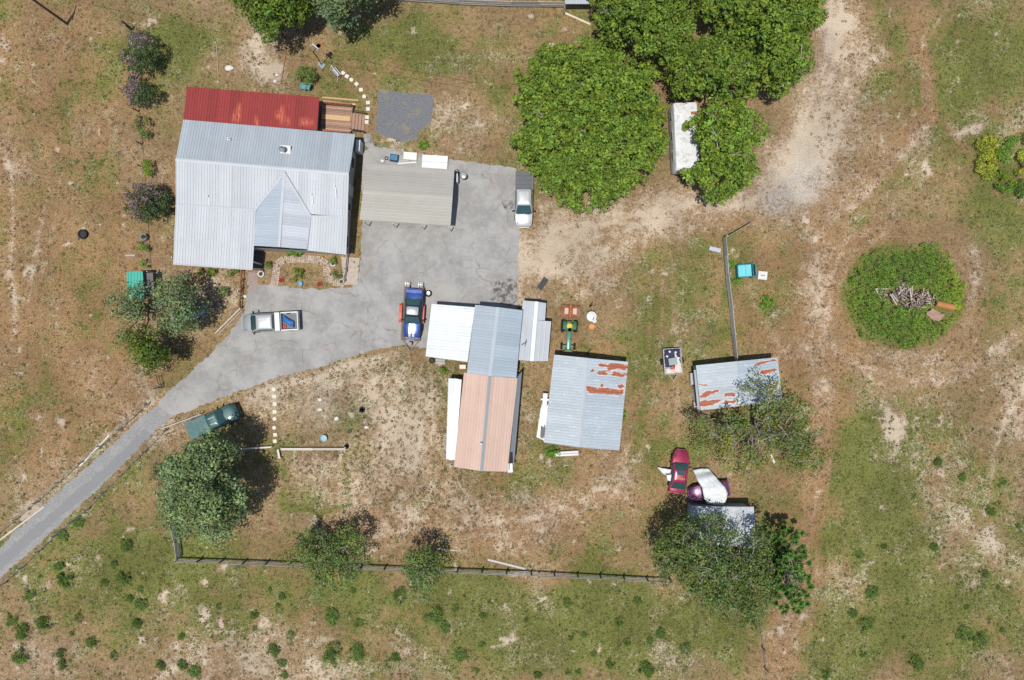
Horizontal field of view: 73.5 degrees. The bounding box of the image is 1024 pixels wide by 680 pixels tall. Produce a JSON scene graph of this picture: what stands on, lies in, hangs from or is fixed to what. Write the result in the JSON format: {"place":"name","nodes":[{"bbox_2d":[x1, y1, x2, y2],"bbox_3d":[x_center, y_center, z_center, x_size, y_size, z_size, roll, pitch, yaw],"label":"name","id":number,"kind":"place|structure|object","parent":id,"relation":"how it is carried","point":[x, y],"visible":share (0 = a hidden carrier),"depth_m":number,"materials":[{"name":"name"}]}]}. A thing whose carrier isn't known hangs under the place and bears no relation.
{"place":"outdoors","nodes":[
{"label":"outdoors","id":0,"kind":"place"},
{"bbox_2d":[270,255,359,286],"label":"garden path","id":1,"kind":"structure","parent":0,"point":[351,277],"depth_m":69.96,"materials":[{"name":"beige stone"}]},
{"bbox_2d":[157,146,519,416],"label":"driveway","id":2,"kind":"structure","parent":0,"point":[470,259],"depth_m":69.99,"materials":[{"name":"concrete"}]},
{"bbox_2d":[243,311,300,334],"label":"pickup truck","id":3,"kind":"object","parent":2,"relation":"on","point":[253,323],"visible":1,"depth_m":68.75,"materials":[{"name":"silver metal"}]},
{"bbox_2d":[359,164,454,231],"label":"steel carport","id":4,"kind":"object","parent":2,"relation":"on","point":[409,194],"visible":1,"depth_m":67.11,"materials":[{"name":"beige metal"}]},
{"bbox_2d":[403,152,416,160],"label":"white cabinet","id":5,"kind":"object","parent":2,"relation":"on","point":[410,156],"visible":1,"depth_m":69.70,"materials":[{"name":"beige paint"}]},
{"bbox_2d":[398,281,424,350],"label":"car trailer","id":6,"kind":"object","parent":2,"relation":"on","point":[401,311],"visible":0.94,"depth_m":69.47,"materials":[{"name":"metal"}]},
{"bbox_2d":[401,288,423,338],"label":"striped car","id":7,"kind":"object","parent":6,"relation":"on","point":[413,308],"visible":1,"depth_m":68.41,"materials":[{"name":"blue paint"}]},
{"bbox_2d":[422,155,447,168],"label":"white sheeting","id":8,"kind":"object","parent":2,"relation":"on","point":[435,161],"visible":0.79,"depth_m":69.63,"materials":[{"name":"plastic"}]},
{"bbox_2d":[426,304,474,361],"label":"white carport","id":9,"kind":"object","parent":2,"relation":"on","point":[449,332],"visible":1,"depth_m":67.14,"materials":[{"name":"white metal"}]},
{"bbox_2d":[490,279,517,305],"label":"oil stain","id":10,"kind":"object","parent":2,"relation":"on","point":[504,291],"visible":1,"depth_m":69.98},
{"bbox_2d":[502,200,514,212],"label":"oil stain","id":11,"kind":"object","parent":2,"relation":"on","point":[508,205],"visible":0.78,"depth_m":69.98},
{"bbox_2d":[0,0,1023,679],"bbox_3d":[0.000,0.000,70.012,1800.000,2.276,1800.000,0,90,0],"label":"ground","id":12,"kind":"structure","parent":0,"point":[792,180],"depth_m":70.00,"materials":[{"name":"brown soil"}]},
{"bbox_2d":[11,645,28,666],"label":"weed clump","id":13,"kind":"object","parent":12,"relation":"on","point":[18,660],"visible":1,"depth_m":69.42,"materials":[{"name":"green plant"}]},
{"bbox_2d":[13,621,27,640],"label":"weed clump","id":14,"kind":"object","parent":12,"relation":"on","point":[24,629],"visible":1,"depth_m":69.56,"materials":[{"name":"green plant"}]},
{"bbox_2d":[35,616,50,631],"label":"weed clump","id":15,"kind":"object","parent":12,"relation":"on","point":[39,624],"visible":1,"depth_m":69.51,"materials":[{"name":"green plant"}]},
{"bbox_2d":[32,0,67,24],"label":"utility pole","id":16,"kind":"object","parent":12,"relation":"on","point":[52,13],"visible":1,"depth_m":67.46,"materials":[{"name":"brown wood"}]},
{"bbox_2d":[72,0,490,85],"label":"overhead cable","id":17,"kind":"object","parent":16,"relation":"attached to","point":[280,44],"visible":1,"depth_m":65.19,"materials":[{"name":"black rubber"}]},
{"bbox_2d":[55,573,71,589],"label":"weed clump","id":18,"kind":"object","parent":12,"relation":"on","point":[63,585],"visible":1,"depth_m":69.46,"materials":[{"name":"green plant"}]},
{"bbox_2d":[0,383,163,534],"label":"wire fence","id":19,"kind":"object","parent":12,"relation":"on","point":[81,459],"visible":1,"depth_m":69.38,"materials":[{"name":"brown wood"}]},
{"bbox_2d":[0,429,167,585],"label":"wire fence","id":20,"kind":"object","parent":12,"relation":"on","point":[83,511],"visible":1,"depth_m":69.11,"materials":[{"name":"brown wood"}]},
{"bbox_2d":[0,406,170,578],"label":"lane","id":21,"kind":"structure","parent":12,"relation":"on","point":[150,421],"depth_m":69.98,"materials":[{"name":"grey asphalt"}]},
{"bbox_2d":[0,429,152,568],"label":"lane wear","id":22,"kind":"object","parent":21,"relation":"on","point":[42,526],"visible":1,"depth_m":69.98,"materials":[{"name":"grey asphalt"}]},
{"bbox_2d":[115,570,132,585],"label":"weed clump","id":23,"kind":"object","parent":12,"relation":"on","point":[124,581],"visible":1,"depth_m":69.59,"materials":[{"name":"green plant"}]},
{"bbox_2d":[103,280,150,341],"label":"oak tree","id":24,"kind":"object","parent":12,"relation":"on","point":[136,309],"visible":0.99,"depth_m":66.27,"materials":[{"name":"green plant"}]},
{"bbox_2d":[116,28,162,74],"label":"crape myrtle","id":25,"kind":"object","parent":12,"relation":"on","point":[143,54],"visible":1,"depth_m":67.47,"materials":[{"name":"green plant"}]},
{"bbox_2d":[125,25,153,300],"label":"wire fence","id":26,"kind":"object","parent":12,"relation":"on","point":[139,169],"visible":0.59,"depth_m":69.40,"materials":[{"name":"metal"}]},
{"bbox_2d":[122,72,159,107],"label":"crape myrtle","id":27,"kind":"object","parent":12,"relation":"on","point":[137,94],"visible":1,"depth_m":67.76,"materials":[{"name":"green plant"}]},
{"bbox_2d":[133,115,148,134],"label":"shrub","id":28,"kind":"object","parent":12,"relation":"on","point":[142,131],"visible":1,"depth_m":69.11,"materials":[{"name":"green plant"}]},
{"bbox_2d":[133,599,149,610],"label":"weed clump","id":29,"kind":"object","parent":12,"relation":"on","point":[140,602],"visible":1,"depth_m":69.70,"materials":[{"name":"green plant"}]},
{"bbox_2d":[111,323,174,378],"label":"oak tree","id":30,"kind":"object","parent":12,"relation":"on","point":[153,349],"visible":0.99,"depth_m":65.14,"materials":[{"name":"green plant"}]},
{"bbox_2d":[126,271,163,300],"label":"teal roof shelter","id":31,"kind":"object","parent":12,"relation":"on","point":[133,277],"visible":0.68,"depth_m":67.80,"materials":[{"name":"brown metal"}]},
{"bbox_2d":[141,159,154,177],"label":"shrub","id":32,"kind":"object","parent":12,"relation":"on","point":[144,165],"visible":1,"depth_m":69.07,"materials":[{"name":"green plant"}]},
{"bbox_2d":[123,180,175,223],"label":"crape myrtle","id":33,"kind":"object","parent":12,"relation":"on","point":[153,196],"visible":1,"depth_m":67.22,"materials":[{"name":"green plant"}]},
{"bbox_2d":[169,510,181,560],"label":"board fence","id":34,"kind":"object","parent":12,"relation":"on","point":[176,547],"visible":0.46,"depth_m":69.17,"materials":[{"name":"grey wood"}]},
{"bbox_2d":[150,271,211,338],"bbox_3d":[-32.129,-3.406,66.390,5.637,7.501,6.560,0,90,0],"label":"oak tree","id":35,"kind":"object","parent":12,"relation":"on","point":[181,319],"visible":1,"depth_m":64.99,"materials":[{"name":"green plant"}]},
{"bbox_2d":[151,427,252,548],"bbox_3d":[-29.074,14.136,64.944,10.064,10.460,12.123,0,90,0],"label":"oak tree","id":36,"kind":"object","parent":12,"relation":"on","point":[195,474],"visible":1,"depth_m":62.05,"materials":[{"name":"green plant"}]},
{"bbox_2d":[184,403,242,439],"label":"pickup truck","id":37,"kind":"object","parent":12,"relation":"on","point":[221,417],"visible":0.9,"depth_m":68.83,"materials":[{"name":"teal paint"}]},
{"bbox_2d":[238,269,244,308],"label":"picket rail","id":38,"kind":"object","parent":12,"relation":"on","point":[240,290],"visible":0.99,"depth_m":69.38,"materials":[{"name":"brown wood"}]},
{"bbox_2d":[248,272,257,290],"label":"patio walk","id":39,"kind":"structure","parent":12,"relation":"on","point":[253,278],"depth_m":69.98,"materials":[{"name":"concrete"}]},
{"bbox_2d":[171,86,363,270],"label":"house","id":40,"kind":"structure","parent":12,"relation":"on","point":[253,169],"depth_m":66.86,"materials":[{"name":"grey paint"}]},
{"bbox_2d":[225,0,317,43],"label":"oak tree","id":41,"kind":"object","parent":12,"relation":"on","point":[277,13],"visible":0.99,"depth_m":64.74,"materials":[{"name":"green plant"}]},
{"bbox_2d":[295,64,318,85],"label":"shrub","id":42,"kind":"object","parent":12,"relation":"on","point":[306,75],"visible":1,"depth_m":68.78,"materials":[{"name":"green plant"}]},
{"bbox_2d":[280,447,346,449],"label":"timber rail","id":43,"kind":"object","parent":12,"relation":"on","point":[313,448],"visible":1,"depth_m":69.57,"materials":[{"name":"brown wood"}]},
{"bbox_2d":[278,518,371,601],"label":"scrub tree","id":44,"kind":"object","parent":12,"relation":"on","point":[329,549],"visible":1,"depth_m":66.22,"materials":[{"name":"green plant"}]},
{"bbox_2d":[321,651,336,666],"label":"weed clump","id":45,"kind":"object","parent":12,"relation":"on","point":[326,658],"visible":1,"depth_m":69.56,"materials":[{"name":"green plant"}]},
{"bbox_2d":[324,607,338,625],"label":"weed clump","id":46,"kind":"object","parent":12,"relation":"on","point":[333,619],"visible":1,"depth_m":69.70,"materials":[{"name":"green plant"}]},
{"bbox_2d":[325,642,342,659],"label":"weed clump","id":47,"kind":"object","parent":12,"relation":"on","point":[331,649],"visible":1,"depth_m":69.60,"materials":[{"name":"green plant"}]},
{"bbox_2d":[318,101,366,133],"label":"wooden deck","id":48,"kind":"structure","parent":12,"relation":"on","point":[336,117],"depth_m":69.48,"materials":[{"name":"brown wood"}]},
{"bbox_2d":[311,0,377,29],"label":"oak tree","id":49,"kind":"object","parent":12,"relation":"on","point":[348,9],"visible":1,"depth_m":64.24,"materials":[{"name":"green plant"}]},
{"bbox_2d":[348,641,365,663],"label":"weed clump","id":50,"kind":"object","parent":12,"relation":"on","point":[358,648],"visible":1,"depth_m":69.66,"materials":[{"name":"green plant"}]},
{"bbox_2d":[363,133,375,147],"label":"bare slab","id":51,"kind":"structure","parent":12,"relation":"on","point":[369,144],"depth_m":69.98,"materials":[{"name":"concrete"}]},
{"bbox_2d":[375,89,434,142],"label":"gravel pad","id":52,"kind":"object","parent":12,"relation":"on","point":[404,117],"visible":1,"depth_m":69.99,"materials":[{"name":"grey gravel"}]},
{"bbox_2d":[173,557,672,582],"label":"board fence","id":53,"kind":"object","parent":12,"relation":"on","point":[200,560],"visible":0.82,"depth_m":69.19,"materials":[{"name":"wood"}]},
{"bbox_2d":[398,543,449,603],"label":"scrub tree","id":54,"kind":"object","parent":12,"relation":"on","point":[423,566],"visible":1,"depth_m":65.69,"materials":[{"name":"green plant"}]},
{"bbox_2d":[422,606,444,625],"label":"weed clump","id":55,"kind":"object","parent":12,"relation":"on","point":[437,617],"visible":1,"depth_m":69.42,"materials":[{"name":"green plant"}]},
{"bbox_2d":[446,377,461,459],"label":"lean to","id":56,"kind":"object","parent":12,"relation":"on","point":[454,394],"visible":0.96,"depth_m":67.89,"materials":[{"name":"white metal"}]},
{"bbox_2d":[454,648,466,661],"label":"weed clump","id":57,"kind":"object","parent":12,"relation":"on","point":[457,654],"visible":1,"depth_m":69.71,"materials":[{"name":"green plant"}]},
{"bbox_2d":[400,0,566,7],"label":"board fence","id":58,"kind":"object","parent":12,"relation":"on","point":[512,3],"visible":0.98,"depth_m":69.33,"materials":[{"name":"grey wood"}]},
{"bbox_2d":[454,305,522,472],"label":"workshop","id":59,"kind":"structure","parent":12,"relation":"on","point":[488,411],"depth_m":66.62,"materials":[{"name":"metal"}]},
{"bbox_2d":[512,171,534,227],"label":"pickup truck","id":60,"kind":"object","parent":12,"relation":"on","point":[523,214],"visible":1,"depth_m":68.83,"materials":[{"name":"white paint"}]},
{"bbox_2d":[518,301,550,360],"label":"tool shed","id":61,"kind":"structure","parent":12,"relation":"on","point":[534,339],"depth_m":67.53,"materials":[{"name":"metal"}]},
{"bbox_2d":[536,403,547,440],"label":"covered boards","id":62,"kind":"object","parent":12,"relation":"on","point":[542,423],"visible":0.81,"depth_m":69.31,"materials":[{"name":"white plastic"}]},
{"bbox_2d":[543,447,560,460],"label":"shrub","id":63,"kind":"object","parent":12,"relation":"on","point":[554,453],"visible":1,"depth_m":69.55,"materials":[{"name":"green plant"}]},
{"bbox_2d":[555,450,578,456],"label":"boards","id":64,"kind":"object","parent":12,"relation":"on","point":[570,453],"visible":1,"depth_m":69.55,"materials":[{"name":"white wood"}]},
{"bbox_2d":[560,320,577,352],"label":"tractor","id":65,"kind":"object","parent":12,"relation":"on","point":[568,326],"visible":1,"depth_m":68.92,"materials":[{"name":"green metal"}]},
{"bbox_2d":[560,296,580,317],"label":"mower deck","id":66,"kind":"structure","parent":12,"relation":"on","point":[573,311],"depth_m":69.54,"materials":[{"name":"red metal"}]},
{"bbox_2d":[563,0,592,15],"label":"trough shelter","id":67,"kind":"object","parent":12,"relation":"on","point":[576,2],"visible":0.81,"depth_m":68.28,"materials":[{"name":"brown wood"}]},
{"bbox_2d":[544,355,627,449],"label":"rusty shed","id":68,"kind":"structure","parent":12,"relation":"on","point":[586,402],"depth_m":67.11,"materials":[{"name":"metal"}]},
{"bbox_2d":[507,35,670,213],"bbox_3d":[7.583,-20.770,65.819,16.123,8.705,17.482,0,90,0],"label":"oak tree","id":69,"kind":"object","parent":12,"relation":"on","point":[589,128],"visible":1,"depth_m":64.34,"materials":[{"name":"green plant"}]},
{"bbox_2d":[586,311,596,322],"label":"water tank","id":70,"kind":"object","parent":12,"relation":"on","point":[591,316],"visible":1,"depth_m":69.13,"materials":[{"name":"white plastic"}]},
{"bbox_2d":[588,0,699,74],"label":"oak tree","id":71,"kind":"object","parent":12,"relation":"on","point":[674,17],"visible":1,"depth_m":63.00,"materials":[{"name":"green plant"}]},
{"bbox_2d":[638,661,654,678],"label":"weed clump","id":72,"kind":"object","parent":12,"relation":"on","point":[647,669],"visible":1,"depth_m":69.58,"materials":[{"name":"green plant"}]},
{"bbox_2d":[660,347,683,380],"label":"utility trailer","id":73,"kind":"object","parent":12,"relation":"on","point":[662,361],"visible":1,"depth_m":69.45,"materials":[{"name":"grey metal"}]},
{"bbox_2d":[664,349,681,373],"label":"junk load","id":74,"kind":"object","parent":73,"relation":"on","point":[672,359],"visible":1,"depth_m":69.18,"materials":[{"name":"multicoloured fabric"}]},
{"bbox_2d":[667,448,691,493],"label":"parked car","id":75,"kind":"object","parent":12,"relation":"on","point":[679,468],"visible":0.99,"depth_m":68.93,"materials":[{"name":"red paint"}]},
{"bbox_2d":[668,102,698,183],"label":"travel trailer","id":76,"kind":"object","parent":12,"relation":"on","point":[684,149],"visible":0.85,"depth_m":67.44,"materials":[{"name":"white plastic"}]},
{"bbox_2d":[687,479,730,501],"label":"parked car","id":77,"kind":"object","parent":12,"relation":"on","point":[695,492],"visible":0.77,"depth_m":69.11,"materials":[{"name":"purple paint"}]},
{"bbox_2d":[693,468,727,504],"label":"pale tarp","id":78,"kind":"object","parent":77,"relation":"on","point":[714,489],"visible":1,"depth_m":68.62,"materials":[{"name":"white fabric"}]},
{"bbox_2d":[664,23,762,100],"bbox_3d":[19.452,-26.863,65.963,9.643,8.354,8.156,0,90,0],"label":"oak tree","id":79,"kind":"object","parent":12,"relation":"on","point":[726,69],"visible":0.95,"depth_m":63.99,"materials":[{"name":"green plant"}]},
{"bbox_2d":[645,510,783,630],"bbox_3d":[20.349,21.144,65.723,14.478,8.846,11.200,31,90,0],"label":"spreading oak","id":80,"kind":"object","parent":12,"relation":"on","point":[697,547],"visible":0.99,"depth_m":64.53,"materials":[{"name":"green plant"}]},
{"bbox_2d":[685,503,756,546],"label":"oak shed","id":81,"kind":"structure","parent":12,"relation":"on","point":[742,516],"depth_m":67.64,"materials":[{"name":"metal"}]},
{"bbox_2d":[679,93,768,205],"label":"oak tree","id":82,"kind":"object","parent":12,"relation":"on","point":[724,156],"visible":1,"depth_m":65.03,"materials":[{"name":"green plant"}]},
{"bbox_2d":[723,235,737,360],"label":"board fence","id":83,"kind":"object","parent":12,"relation":"on","point":[731,306],"visible":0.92,"depth_m":69.15,"materials":[{"name":"grey wood"}]},
{"bbox_2d":[693,357,781,409],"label":"field shed","id":84,"kind":"structure","parent":12,"relation":"on","point":[716,384],"depth_m":67.47,"materials":[{"name":"metal"}]},
{"bbox_2d":[735,263,756,278],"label":"teal cart","id":85,"kind":"object","parent":12,"relation":"on","point":[746,270],"visible":1,"depth_m":69.31,"materials":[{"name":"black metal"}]},
{"bbox_2d":[687,0,828,99],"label":"oak tree","id":86,"kind":"object","parent":12,"relation":"on","point":[778,51],"visible":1,"depth_m":63.78,"materials":[{"name":"green plant"}]},
{"bbox_2d":[682,366,835,476],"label":"spreading tree","id":87,"kind":"object","parent":12,"relation":"on","point":[752,429],"visible":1,"depth_m":65.58,"materials":[{"name":"green plant"}]},
{"bbox_2d":[758,294,773,310],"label":"shrub","id":88,"kind":"object","parent":12,"relation":"on","point":[766,303],"visible":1,"depth_m":69.61,"materials":[{"name":"green plant"}]},
{"bbox_2d":[769,524,813,615],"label":"shrub","id":89,"kind":"object","parent":12,"relation":"on","point":[783,568],"visible":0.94,"depth_m":65.70,"materials":[{"name":"green plant"}]},
{"bbox_2d":[858,618,874,635],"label":"weed clump","id":90,"kind":"object","parent":12,"relation":"on","point":[869,625],"visible":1,"depth_m":69.57,"materials":[{"name":"green plant"}]},
{"bbox_2d":[864,586,878,598],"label":"weed clump","id":91,"kind":"object","parent":12,"relation":"on","point":[871,593],"visible":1,"depth_m":69.67,"materials":[{"name":"green plant"}]},
{"bbox_2d":[845,241,966,348],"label":"vines","id":92,"kind":"object","parent":12,"relation":"on","point":[908,283],"visible":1,"depth_m":69.16,"materials":[{"name":"green plant"}]},
{"bbox_2d":[874,278,939,314],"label":"scrap pile","id":93,"kind":"object","parent":12,"relation":"on","point":[921,296],"visible":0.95,"depth_m":69.31,"materials":[{"name":"grey metal"}]},
{"bbox_2d":[909,653,924,672],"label":"weed clump","id":94,"kind":"object","parent":12,"relation":"on","point":[919,665],"visible":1,"depth_m":69.61,"materials":[{"name":"green plant"}]},
{"bbox_2d":[926,309,945,321],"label":"rusty sheet","id":95,"kind":"object","parent":12,"relation":"on","point":[933,315],"visible":1,"depth_m":69.55,"materials":[{"name":"metal"}]},
{"bbox_2d":[935,300,955,310],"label":"rusty tank","id":96,"kind":"object","parent":12,"relation":"on","point":[945,305],"visible":1,"depth_m":69.18,"materials":[{"name":"metal"}]},
{"bbox_2d":[956,626,975,645],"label":"weed clump","id":97,"kind":"object","parent":12,"relation":"on","point":[963,632],"visible":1,"depth_m":69.61,"materials":[{"name":"green plant"}]},
{"bbox_2d":[973,633,988,649],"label":"weed clump","id":98,"kind":"object","parent":12,"relation":"on","point":[981,639],"visible":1,"depth_m":69.50,"materials":[{"name":"green plant"}]},
{"bbox_2d":[975,149,998,180],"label":"weed clump","id":99,"kind":"object","parent":12,"relation":"on","point":[990,167],"visible":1,"depth_m":69.42,"materials":[{"name":"yellow plant"}]},
{"bbox_2d":[973,134,1006,157],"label":"weed clump","id":100,"kind":"object","parent":12,"relation":"on","point":[992,142],"visible":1,"depth_m":69.42,"materials":[{"name":"yellow plant"}]},
{"bbox_2d":[991,144,1013,162],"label":"weed clump","id":101,"kind":"object","parent":12,"relation":"on","point":[1003,155],"visible":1,"depth_m":69.34,"materials":[{"name":"green plant"}]},
{"bbox_2d":[997,169,1010,187],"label":"weed clump","id":102,"kind":"object","parent":12,"relation":"on","point":[1004,174],"visible":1,"depth_m":69.36,"materials":[{"name":"green plant"}]},
{"bbox_2d":[995,179,1017,193],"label":"weed clump","id":103,"kind":"object","parent":12,"relation":"on","point":[1000,186],"visible":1,"depth_m":69.43,"materials":[{"name":"green plant"}]},
{"bbox_2d":[1004,132,1023,151],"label":"weed clump","id":104,"kind":"object","parent":12,"relation":"on","point":[1014,139],"visible":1,"depth_m":69.39,"materials":[{"name":"green plant"}]},
{"bbox_2d":[1013,150,1023,175],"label":"weed clump","id":105,"kind":"object","parent":12,"relation":"on","point":[1021,158],"visible":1,"depth_m":69.41,"materials":[{"name":"yellow plant"}]},
{"bbox_2d":[1014,178,1023,198],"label":"weed clump","id":106,"kind":"object","parent":12,"relation":"on","point":[1020,182],"visible":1,"depth_m":69.38,"materials":[{"name":"green plant"}]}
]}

